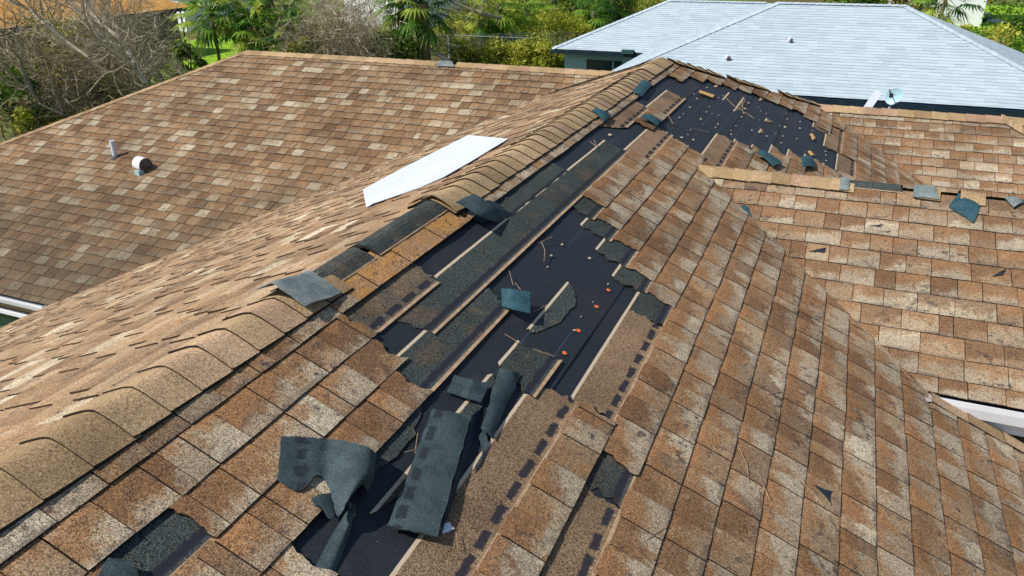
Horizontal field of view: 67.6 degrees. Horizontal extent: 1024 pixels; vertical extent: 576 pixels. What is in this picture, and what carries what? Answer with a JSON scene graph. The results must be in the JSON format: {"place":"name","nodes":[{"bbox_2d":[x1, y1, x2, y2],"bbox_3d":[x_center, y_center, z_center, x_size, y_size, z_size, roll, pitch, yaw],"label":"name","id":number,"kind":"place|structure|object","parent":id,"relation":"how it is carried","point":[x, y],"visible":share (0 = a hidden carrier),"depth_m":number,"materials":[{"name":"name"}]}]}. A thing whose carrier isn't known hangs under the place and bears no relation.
{"place":"outdoors","nodes":[
{"label":"outdoors","id":0,"kind":"place"},
{"bbox_2d":[143,36,262,83],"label":"lawn","id":1,"kind":"structure","parent":0,"point":[210,56],"depth_m":46.20,"materials":[{"name":"green plant"}]},
{"bbox_2d":[169,0,259,31],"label":"building","id":2,"kind":"structure","parent":0,"point":[187,19],"depth_m":56.47,"materials":[{"name":"white paint"}]},
{"bbox_2d":[344,0,466,29],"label":"building","id":3,"kind":"structure","parent":0,"point":[445,13],"depth_m":57.77,"materials":[{"name":"white paint"}]},
{"bbox_2d":[0,0,1022,141],"bbox_3d":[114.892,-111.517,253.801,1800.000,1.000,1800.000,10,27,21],"label":"ground","id":4,"kind":"structure","parent":0,"point":[440,59],"depth_m":71.69,"materials":[{"name":"green plant"}]},
{"bbox_2d":[6,106,39,136],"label":"shrub","id":5,"kind":"object","parent":4,"relation":"on","point":[23,116],"visible":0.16,"depth_m":19.57,"materials":[{"name":"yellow plant"}]},
{"bbox_2d":[0,64,55,135],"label":"shrub","id":6,"kind":"object","parent":4,"relation":"on","point":[3,94],"visible":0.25,"depth_m":19.80,"materials":[{"name":"green plant"}]},
{"bbox_2d":[14,109,77,134],"bbox_3d":[-12.009,-3.596,20.552,2.249,2.500,1.688,10,27,21],"label":"shrub","id":7,"kind":"object","parent":4,"relation":"on","point":[47,119],"visible":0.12,"depth_m":20.05,"materials":[{"name":"green plant"}]},
{"bbox_2d":[0,33,125,124],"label":"shrub","id":8,"kind":"object","parent":4,"relation":"on","point":[25,64],"visible":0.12,"depth_m":23.26,"materials":[{"name":"green plant"}]},
{"bbox_2d":[10,9,122,80],"bbox_3d":[-16.340,-7.943,27.941,3.642,4.233,2.779,10,27,21],"label":"shrub","id":9,"kind":"object","parent":4,"relation":"on","point":[67,31],"visible":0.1,"depth_m":27.33,"materials":[{"name":"yellow plant"}]},
{"bbox_2d":[0,56,140,142],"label":"bare tree","id":10,"kind":"object","parent":4,"relation":"on","point":[51,100],"visible":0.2,"depth_m":21.07,"materials":[{"name":"brown plant"}]},
{"bbox_2d":[0,19,145,141],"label":"bare tree","id":11,"kind":"object","parent":4,"relation":"on","point":[3,121],"visible":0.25,"depth_m":20.64,"materials":[{"name":"brown plant"}]},
{"bbox_2d":[0,0,75,115],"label":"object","id":12,"kind":"object","parent":11,"relation":"on","point":[27,83],"visible":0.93,"depth_m":19.19,"materials":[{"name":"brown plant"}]},
{"bbox_2d":[0,0,88,61],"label":"fallen branch","id":13,"kind":"object","parent":11,"relation":"on","point":[61,36],"visible":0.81,"depth_m":20.68,"materials":[{"name":"grey wood"}]},
{"bbox_2d":[0,1,185,115],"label":"bare tree","id":14,"kind":"object","parent":4,"relation":"on","point":[153,39],"visible":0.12,"depth_m":25.69,"materials":[{"name":"brown plant"}]},
{"bbox_2d":[0,29,190,131],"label":"bare tree","id":15,"kind":"object","parent":4,"relation":"on","point":[107,98],"visible":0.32,"depth_m":21.88,"materials":[{"name":"brown plant"}]},
{"bbox_2d":[0,0,191,80],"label":"house","id":16,"kind":"structure","parent":4,"relation":"on","point":[164,5],"depth_m":42.55,"materials":[{"name":"orange tile"}]},
{"bbox_2d":[148,14,168,43],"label":"window","id":17,"kind":"structure","parent":16,"relation":"in","point":[161,15],"depth_m":44.43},
{"bbox_2d":[68,74,129,107],"bbox_3d":[-12.545,-4.933,22.924,2.627,2.943,3.063,-5,25,-10],"label":"shrub","id":18,"kind":"object","parent":4,"relation":"on","point":[103,81],"visible":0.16,"depth_m":22.33,"materials":[{"name":"green plant"}]},
{"bbox_2d":[0,0,201,138],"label":"bare tree","id":19,"kind":"object","parent":4,"relation":"on","point":[113,66],"visible":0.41,"depth_m":23.25,"materials":[{"name":"brown plant"}]},
{"bbox_2d":[35,0,153,83],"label":"fallen branch","id":20,"kind":"object","parent":19,"relation":"on","point":[129,53],"visible":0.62,"depth_m":21.91,"materials":[{"name":"brown plant"}]},
{"bbox_2d":[6,10,201,92],"bbox_3d":[-13.575,-6.889,25.812,7.693,5.149,7.031,10,27,21],"label":"bare tree","id":21,"kind":"object","parent":4,"relation":"on","point":[141,67],"visible":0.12,"depth_m":25.59,"materials":[{"name":"brown plant"}]},
{"bbox_2d":[1,0,211,122],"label":"bare tree","id":22,"kind":"object","parent":4,"relation":"on","point":[116,18],"visible":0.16,"depth_m":27.42,"materials":[{"name":"brown plant"}]},
{"bbox_2d":[47,0,183,92],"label":"fallen branch","id":23,"kind":"object","parent":4,"relation":"on","point":[133,66],"visible":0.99,"depth_m":20.62,"materials":[{"name":"wood"}]},
{"bbox_2d":[66,43,199,114],"bbox_3d":[-12.579,-5.617,24.169,5.080,4.339,5.310,-20,31,-35],"label":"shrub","id":24,"kind":"object","parent":4,"relation":"on","point":[121,74],"visible":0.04,"depth_m":23.72,"materials":[{"name":"brown plant"}]},
{"bbox_2d":[134,27,221,78],"bbox_3d":[-14.821,-9.626,32.874,4.400,3.724,4.634,-12,27,-23],"label":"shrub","id":25,"kind":"object","parent":4,"relation":"on","point":[165,56],"visible":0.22,"depth_m":32.25,"materials":[{"name":"brown plant"}]},
{"bbox_2d":[168,39,196,73],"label":"shrub","id":26,"kind":"object","parent":4,"relation":"on","point":[187,50],"visible":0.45,"depth_m":31.99,"materials":[{"name":"green plant"}]},
{"bbox_2d":[188,53,207,68],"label":"shrub","id":27,"kind":"object","parent":4,"relation":"on","point":[201,62],"visible":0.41,"depth_m":30.52,"materials":[{"name":"green plant"}]},
{"bbox_2d":[163,0,255,60],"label":"palm tree","id":28,"kind":"object","parent":4,"relation":"on","point":[195,6],"visible":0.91,"depth_m":34.22,"materials":[{"name":"green plant"}]},
{"bbox_2d":[198,0,275,51],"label":"palm tree","id":29,"kind":"object","parent":4,"relation":"on","point":[226,4],"visible":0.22,"depth_m":36.33,"materials":[{"name":"green plant"}]},
{"bbox_2d":[214,0,284,54],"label":"palm tree","id":30,"kind":"object","parent":4,"relation":"on","point":[250,32],"visible":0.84,"depth_m":34.07,"materials":[{"name":"green plant"}]},
{"bbox_2d":[249,27,290,51],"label":"shrub","id":31,"kind":"object","parent":4,"relation":"on","point":[275,34],"visible":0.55,"depth_m":33.90,"materials":[{"name":"green plant"}]},
{"bbox_2d":[235,0,307,42],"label":"palm tree","id":32,"kind":"object","parent":4,"relation":"on","point":[269,4],"visible":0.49,"depth_m":35.78,"materials":[{"name":"green plant"}]},
{"bbox_2d":[260,0,324,51],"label":"palm tree","id":33,"kind":"object","parent":4,"relation":"on","point":[271,16],"visible":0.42,"depth_m":34.97,"materials":[{"name":"green plant"}]},
{"bbox_2d":[283,36,316,53],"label":"scrub bush","id":34,"kind":"object","parent":4,"relation":"on","point":[298,48],"visible":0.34,"depth_m":34.18,"materials":[{"name":"green plant"}]},
{"bbox_2d":[226,0,374,55],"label":"bare tree","id":35,"kind":"object","parent":4,"relation":"on","point":[318,50],"visible":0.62,"depth_m":33.45,"materials":[{"name":"grey plant"}]},
{"bbox_2d":[225,0,416,57],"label":"bare tree","id":36,"kind":"object","parent":4,"relation":"on","point":[343,15],"visible":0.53,"depth_m":34.40,"materials":[{"name":"brown plant"}]},
{"bbox_2d":[288,0,415,54],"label":"bare tree","id":37,"kind":"object","parent":4,"relation":"on","point":[370,10],"visible":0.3,"depth_m":38.53,"materials":[{"name":"grey plant"}]},
{"bbox_2d":[300,5,406,57],"bbox_3d":[-7.302,-10.703,34.726,5.672,4.504,5.696,2,25,5],"label":"bare tree","id":38,"kind":"object","parent":4,"relation":"on","point":[361,50],"visible":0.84,"depth_m":34.13,"materials":[{"name":"grey plant"}]},
{"bbox_2d":[320,0,408,57],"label":"bare tree","id":39,"kind":"object","parent":4,"relation":"on","point":[374,25],"visible":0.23,"depth_m":37.49,"materials":[{"name":"grey plant"}]},
{"bbox_2d":[366,27,425,59],"bbox_3d":[-5.636,-11.060,36.308,3.117,2.666,2.580,-4,25,-6],"label":"shrub","id":40,"kind":"object","parent":4,"relation":"on","point":[407,43],"visible":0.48,"depth_m":35.88,"materials":[{"name":"green plant"}]},
{"bbox_2d":[369,0,430,49],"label":"palm tree","id":41,"kind":"object","parent":4,"relation":"on","point":[392,6],"visible":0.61,"depth_m":35.98,"materials":[{"name":"green plant"}]},
{"bbox_2d":[408,38,421,59],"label":"shrub","id":42,"kind":"object","parent":4,"relation":"on","point":[415,57],"visible":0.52,"depth_m":35.83,"materials":[{"name":"green plant"}]},
{"bbox_2d":[380,0,461,60],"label":"palm tree","id":43,"kind":"object","parent":4,"relation":"on","point":[419,9],"visible":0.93,"depth_m":35.76,"materials":[{"name":"green plant"}]},
{"bbox_2d":[379,1,472,60],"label":"fallen branch","id":44,"kind":"object","parent":4,"relation":"on","point":[441,55],"visible":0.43,"depth_m":36.48,"materials":[{"name":"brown plant"}]},
{"bbox_2d":[430,18,470,55],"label":"shrub","id":45,"kind":"object","parent":4,"relation":"on","point":[460,27],"visible":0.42,"depth_m":43.64,"materials":[{"name":"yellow plant"}]},
{"bbox_2d":[437,10,487,33],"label":"scrub bush","id":46,"kind":"object","parent":4,"relation":"on","point":[458,18],"visible":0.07,"depth_m":49.48,"materials":[{"name":"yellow plant"}]},
{"bbox_2d":[429,0,501,33],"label":"fallen branch","id":47,"kind":"object","parent":4,"relation":"on","point":[482,13],"visible":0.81,"depth_m":40.55,"materials":[{"name":"brown plant"}]},
{"bbox_2d":[443,37,499,64],"bbox_3d":[-1.910,-11.347,37.681,2.859,1.943,2.492,-6,25,-11],"label":"shrub","id":48,"kind":"object","parent":4,"relation":"on","point":[462,52],"visible":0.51,"depth_m":37.42,"materials":[{"name":"green plant"}]},
{"bbox_2d":[463,7,497,52],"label":"tree","id":49,"kind":"object","parent":4,"relation":"on","point":[479,29],"visible":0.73,"depth_m":42.59,"materials":[{"name":"green plant"}]},
{"bbox_2d":[448,0,519,23],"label":"shrub","id":50,"kind":"object","parent":4,"relation":"on","point":[473,4],"visible":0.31,"depth_m":56.40,"materials":[{"name":"green plant"}]},
{"bbox_2d":[454,21,515,49],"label":"shrub","id":51,"kind":"object","parent":4,"relation":"on","point":[474,40],"visible":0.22,"depth_m":44.29,"materials":[{"name":"green plant"}]},
{"bbox_2d":[406,32,565,60],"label":"chain link fence","id":52,"kind":"object","parent":4,"relation":"on","point":[485,36],"visible":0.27,"depth_m":40.12,"materials":[{"name":"metal"}]},
{"bbox_2d":[466,33,526,65],"bbox_3d":[-0.907,-11.411,37.738,3.290,2.177,3.068,-5,25,-9],"label":"shrub","id":53,"kind":"object","parent":4,"relation":"on","point":[490,47],"visible":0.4,"depth_m":37.18,"materials":[{"name":"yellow plant"}]},
{"bbox_2d":[468,0,534,48],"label":"palm tree","id":54,"kind":"object","parent":4,"relation":"on","point":[501,12],"visible":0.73,"depth_m":43.14,"materials":[{"name":"green plant"}]},
{"bbox_2d":[0,49,1023,575],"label":"house","id":55,"kind":"structure","parent":4,"relation":"on","point":[168,379],"depth_m":3.46,"materials":[{"name":"brown"}]},
{"bbox_2d":[0,307,28,327],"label":"window","id":56,"kind":"structure","parent":55,"relation":"in","point":[7,316],"depth_m":9.01,"materials":[{"name":"green glass"}]},
{"bbox_2d":[98,557,137,575],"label":"torn shingle","id":57,"kind":"object","parent":55,"relation":"on","point":[114,567],"visible":1,"depth_m":1.67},
{"bbox_2d":[248,270,341,306],"bbox_3d":[-0.755,-0.009,2.660,0.240,0.105,0.204,10,27,21],"label":"lifted cap","id":58,"kind":"object","parent":55,"relation":"on","point":[306,288],"visible":1,"depth_m":2.63,"materials":[{"name":"grey"}]},
{"bbox_2d":[311,493,334,519],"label":"torn shingle","id":59,"kind":"object","parent":55,"relation":"on","point":[324,502],"visible":0.85,"depth_m":2.00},
{"bbox_2d":[277,436,376,516],"bbox_3d":[-0.497,0.508,2.069,0.258,0.142,0.275,-4,25,-7],"label":"curled shingle","id":60,"kind":"object","parent":55,"relation":"on","point":[344,469],"visible":1,"depth_m":2.08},
{"bbox_2d":[315,502,355,570],"bbox_3d":[-0.442,0.644,1.950,0.046,0.060,0.247,5,25,11],"label":"torn shingle","id":61,"kind":"object","parent":55,"relation":"on","point":[330,556],"visible":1,"depth_m":1.94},
{"bbox_2d":[387,408,470,537],"bbox_3d":[-0.230,0.522,2.242,0.132,0.094,0.512,3,25,8],"label":"folded shingle","id":62,"kind":"object","parent":55,"relation":"on","point":[421,502],"visible":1,"depth_m":2.20,"materials":[{"name":"grey"}]},
{"bbox_2d":[363,135,507,207],"bbox_3d":[-0.671,-1.049,5.992,1.034,0.629,3.434,-4,25,-8],"label":"white sheet","id":63,"kind":"object","parent":55,"relation":"on","point":[443,162],"visible":1,"depth_m":5.39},
{"bbox_2d":[408,190,465,210],"bbox_3d":[-0.347,-0.413,3.560,0.263,0.078,0.109,10,27,21],"label":"lifted cap","id":64,"kind":"object","parent":55,"relation":"on","point":[448,198],"visible":0.9,"depth_m":3.53,"materials":[{"name":"beige"}]},
{"bbox_2d":[436,61,453,66],"bbox_3d":[-0.922,-3.138,10.715,0.309,0.063,0.133,10,27,21],"label":"loose cap","id":65,"kind":"object","parent":55,"relation":"on","point":[446,63],"visible":1,"depth_m":10.71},
{"bbox_2d":[440,522,453,534],"bbox_3d":[-0.181,0.660,2.106,0.041,0.020,0.028,-20,31,-36],"label":"plastic scrap","id":66,"kind":"object","parent":55,"relation":"on","point":[448,527],"visible":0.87,"depth_m":2.10,"materials":[{"name":"plastic"}]},
{"bbox_2d":[439,406,482,535],"bbox_3d":[-0.148,0.529,2.308,0.021,0.077,0.589,3,25,8],"label":"torn shingle","id":67,"kind":"object","parent":55,"relation":"on","point":[472,430],"visible":1,"depth_m":2.33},
{"bbox_2d":[447,375,489,402],"bbox_3d":[-0.146,0.334,2.591,0.115,0.057,0.133,5,26,12],"label":"torn shingle","id":68,"kind":"object","parent":55,"relation":"on","point":[469,389],"visible":1,"depth_m":2.57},
{"bbox_2d":[474,430,487,469],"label":"torn shingle","id":69,"kind":"object","parent":55,"relation":"on","point":[483,439],"visible":0.94,"depth_m":2.41,"materials":[{"name":"grey"}]},
{"bbox_2d":[456,194,512,222],"bbox_3d":[-0.128,-0.373,3.598,0.152,0.143,0.326,10,27,21],"label":"folded shingle","id":70,"kind":"object","parent":55,"relation":"on","point":[478,205],"visible":1,"depth_m":3.54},
{"bbox_2d":[481,368,519,439],"bbox_3d":[-0.043,0.375,2.595,0.067,0.069,0.370,5,26,12],"label":"torn shingle","id":71,"kind":"object","parent":55,"relation":"on","point":[504,386],"visible":1,"depth_m":2.59,"materials":[{"name":"grey"}]},
{"bbox_2d":[501,288,529,313],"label":"torn shingle","id":72,"kind":"object","parent":55,"relation":"on","point":[516,300],"visible":1,"depth_m":3.06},
{"bbox_2d":[592,108,611,121],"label":"torn shingle","id":73,"kind":"object","parent":55,"relation":"on","point":[603,115],"visible":1,"depth_m":5.31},
{"bbox_2d":[632,79,651,95],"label":"torn shingle","id":74,"kind":"object","parent":55,"relation":"on","point":[642,88],"visible":1,"depth_m":6.23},
{"bbox_2d":[640,114,661,125],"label":"torn shingle","id":75,"kind":"object","parent":55,"relation":"on","point":[656,121],"visible":1,"depth_m":5.63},
{"bbox_2d":[756,150,782,166],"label":"torn shingle","id":76,"kind":"object","parent":55,"relation":"on","point":[772,160],"visible":1,"depth_m":5.90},
{"bbox_2d":[800,155,815,166],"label":"torn shingle","id":77,"kind":"object","parent":55,"relation":"on","point":[808,161],"visible":1,"depth_m":6.22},
{"bbox_2d":[814,485,832,503],"bbox_3d":[1.154,0.760,2.843,0.072,0.033,0.080,10,27,21],"label":"shingle notch","id":78,"kind":"object","parent":55,"relation":"on","point":[827,493],"visible":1,"depth_m":2.85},
{"bbox_2d":[839,177,849,190],"bbox_3d":[2.131,-0.667,4.902,0.063,0.059,0.119,10,27,21],"label":"loose cap","id":79,"kind":"object","parent":55,"relation":"on","point":[844,183],"visible":1,"depth_m":4.89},
{"bbox_2d":[885,88,902,108],"bbox_3d":[8.914,-4.001,17.329,0.955,0.972,0.377,10,27,21],"label":"satellite dish","id":80,"kind":"object","parent":55,"relation":"on","point":[894,96],"visible":0.86,"depth_m":17.35,"materials":[{"name":"paint"}]},
{"bbox_2d":[913,185,938,199],"bbox_3d":[2.564,-0.596,4.740,0.143,0.057,0.114,10,27,21],"label":"loose cap","id":81,"kind":"object","parent":55,"relation":"on","point":[925,191],"visible":1,"depth_m":4.73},
{"bbox_2d":[949,193,979,222],"bbox_3d":[2.733,-0.483,4.610,0.196,0.106,0.166,-23,33,-39],"label":"torn shingle","id":82,"kind":"object","parent":55,"relation":"on","point":[967,208],"visible":1,"depth_m":4.60,"materials":[{"name":"teal"}]},
{"bbox_2d":[1004,196,1023,207],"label":"loose cap","id":83,"kind":"object","parent":55,"relation":"on","point":[1014,201],"visible":1,"depth_m":4.56,"materials":[{"name":"grey"}]},
{"bbox_2d":[490,39,542,65],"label":"shrub","id":84,"kind":"object","parent":4,"relation":"on","point":[516,45],"visible":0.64,"depth_m":37.37,"materials":[{"name":"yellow plant"}]},
{"bbox_2d":[494,0,549,40],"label":"palm tree","id":85,"kind":"object","parent":4,"relation":"on","point":[527,20],"visible":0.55,"depth_m":45.74,"materials":[{"name":"green plant"}]},
{"bbox_2d":[512,32,556,66],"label":"shrub","id":86,"kind":"object","parent":4,"relation":"on","point":[543,45],"visible":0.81,"depth_m":37.14,"materials":[{"name":"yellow plant"}]},
{"bbox_2d":[494,0,586,20],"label":"leafy tree","id":87,"kind":"object","parent":4,"relation":"on","point":[520,1],"visible":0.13,"depth_m":60.88,"materials":[{"name":"green plant"}]},
{"bbox_2d":[516,22,565,44],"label":"shrub","id":88,"kind":"object","parent":4,"relation":"on","point":[529,31],"visible":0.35,"depth_m":43.44,"materials":[{"name":"green plant"}]},
{"bbox_2d":[528,0,576,29],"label":"palm tree","id":89,"kind":"object","parent":4,"relation":"on","point":[553,4],"visible":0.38,"depth_m":51.43,"materials":[{"name":"green plant"}]},
{"bbox_2d":[538,45,567,67],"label":"shrub","id":90,"kind":"object","parent":4,"relation":"on","point":[560,58],"visible":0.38,"depth_m":37.25,"materials":[{"name":"green plant"}]},
{"bbox_2d":[527,5,588,44],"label":"shrub","id":91,"kind":"object","parent":4,"relation":"on","point":[556,20],"visible":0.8,"depth_m":41.63,"materials":[{"name":"green plant"}]},
{"bbox_2d":[563,18,595,40],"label":"scrub bush","id":92,"kind":"object","parent":4,"relation":"on","point":[580,31],"visible":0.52,"depth_m":45.44,"materials":[{"name":"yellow plant"}]},
{"bbox_2d":[534,0,639,28],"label":"leafy tree","id":93,"kind":"object","parent":4,"relation":"on","point":[590,5],"visible":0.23,"depth_m":52.82,"materials":[{"name":"green plant"}]},
{"bbox_2d":[570,0,626,29],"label":"palm tree","id":94,"kind":"object","parent":4,"relation":"on","point":[594,10],"visible":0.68,"depth_m":46.67,"materials":[{"name":"green plant"}]},
{"bbox_2d":[589,0,639,26],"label":"palm tree","id":95,"kind":"object","parent":4,"relation":"on","point":[617,9],"visible":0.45,"depth_m":51.90,"materials":[{"name":"green plant"}]},
{"bbox_2d":[604,0,653,21],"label":"scrub bush","id":96,"kind":"object","parent":4,"relation":"on","point":[633,10],"visible":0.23,"depth_m":53.10,"materials":[{"name":"green plant"}]},
{"bbox_2d":[618,0,666,13],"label":"leafy tree","id":97,"kind":"object","parent":4,"relation":"on","point":[654,1],"visible":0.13,"depth_m":57.35,"materials":[{"name":"green plant"}]},
{"bbox_2d":[551,0,1023,178],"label":"house","id":98,"kind":"structure","parent":4,"relation":"on","point":[850,54],"depth_m":20.58,"materials":[{"name":"grey"}]},
{"bbox_2d":[586,59,621,70],"bbox_3d":[3.290,-7.719,27.526,1.300,0.900,0.070,10,27,21],"label":"window","id":99,"kind":"structure","parent":98,"relation":"in","point":[606,65],"depth_m":27.43,"materials":[{"name":"black glass"}]},
{"bbox_2d":[823,0,888,3],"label":"leafy tree","id":100,"kind":"object","parent":4,"relation":"on","point":[868,1],"visible":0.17,"depth_m":59.99,"materials":[{"name":"green plant"}]},
{"bbox_2d":[888,0,935,14],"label":"leafy tree","id":101,"kind":"object","parent":4,"relation":"on","point":[903,2],"visible":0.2,"depth_m":53.36,"materials":[{"name":"green plant"}]},
{"bbox_2d":[888,0,986,25],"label":"building","id":102,"kind":"structure","parent":4,"relation":"on","point":[974,19],"depth_m":54.82,"materials":[{"name":"white paint"}]},
{"bbox_2d":[909,0,987,26],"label":"palm tree","id":103,"kind":"object","parent":4,"relation":"on","point":[943,5],"visible":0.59,"depth_m":39.71,"materials":[{"name":"green plant"}]},
{"bbox_2d":[968,23,1011,43],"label":"shrub","id":104,"kind":"object","parent":4,"relation":"on","point":[976,31],"visible":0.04,"depth_m":31.01,"materials":[{"name":"green plant"}]},
{"bbox_2d":[972,0,1023,38],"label":"leafy tree","id":105,"kind":"object","parent":4,"relation":"on","point":[1004,18],"visible":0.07,"depth_m":32.46,"materials":[{"name":"green plant"}]},
{"bbox_2d":[982,21,1023,49],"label":"shrub","id":106,"kind":"object","parent":4,"relation":"on","point":[1005,31],"visible":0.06,"depth_m":27.79,"materials":[{"name":"yellow plant"}]},
{"bbox_2d":[997,35,1023,52],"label":"shrub","id":107,"kind":"object","parent":4,"relation":"on","point":[1018,44],"visible":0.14,"depth_m":23.95,"materials":[{"name":"green plant"}]},
{"bbox_2d":[864,90,881,106],"bbox_3d":[8.271,-4.274,17.625,0.535,0.514,0.160,-18,30,-33],"label":"white board","id":108,"kind":"object","parent":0,"point":[873,98],"visible":0.64,"depth_m":17.62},
{"bbox_2d":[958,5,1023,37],"bbox_3d":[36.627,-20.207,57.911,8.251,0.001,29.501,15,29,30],"label":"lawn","id":109,"kind":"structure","parent":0,"point":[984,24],"depth_m":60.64,"materials":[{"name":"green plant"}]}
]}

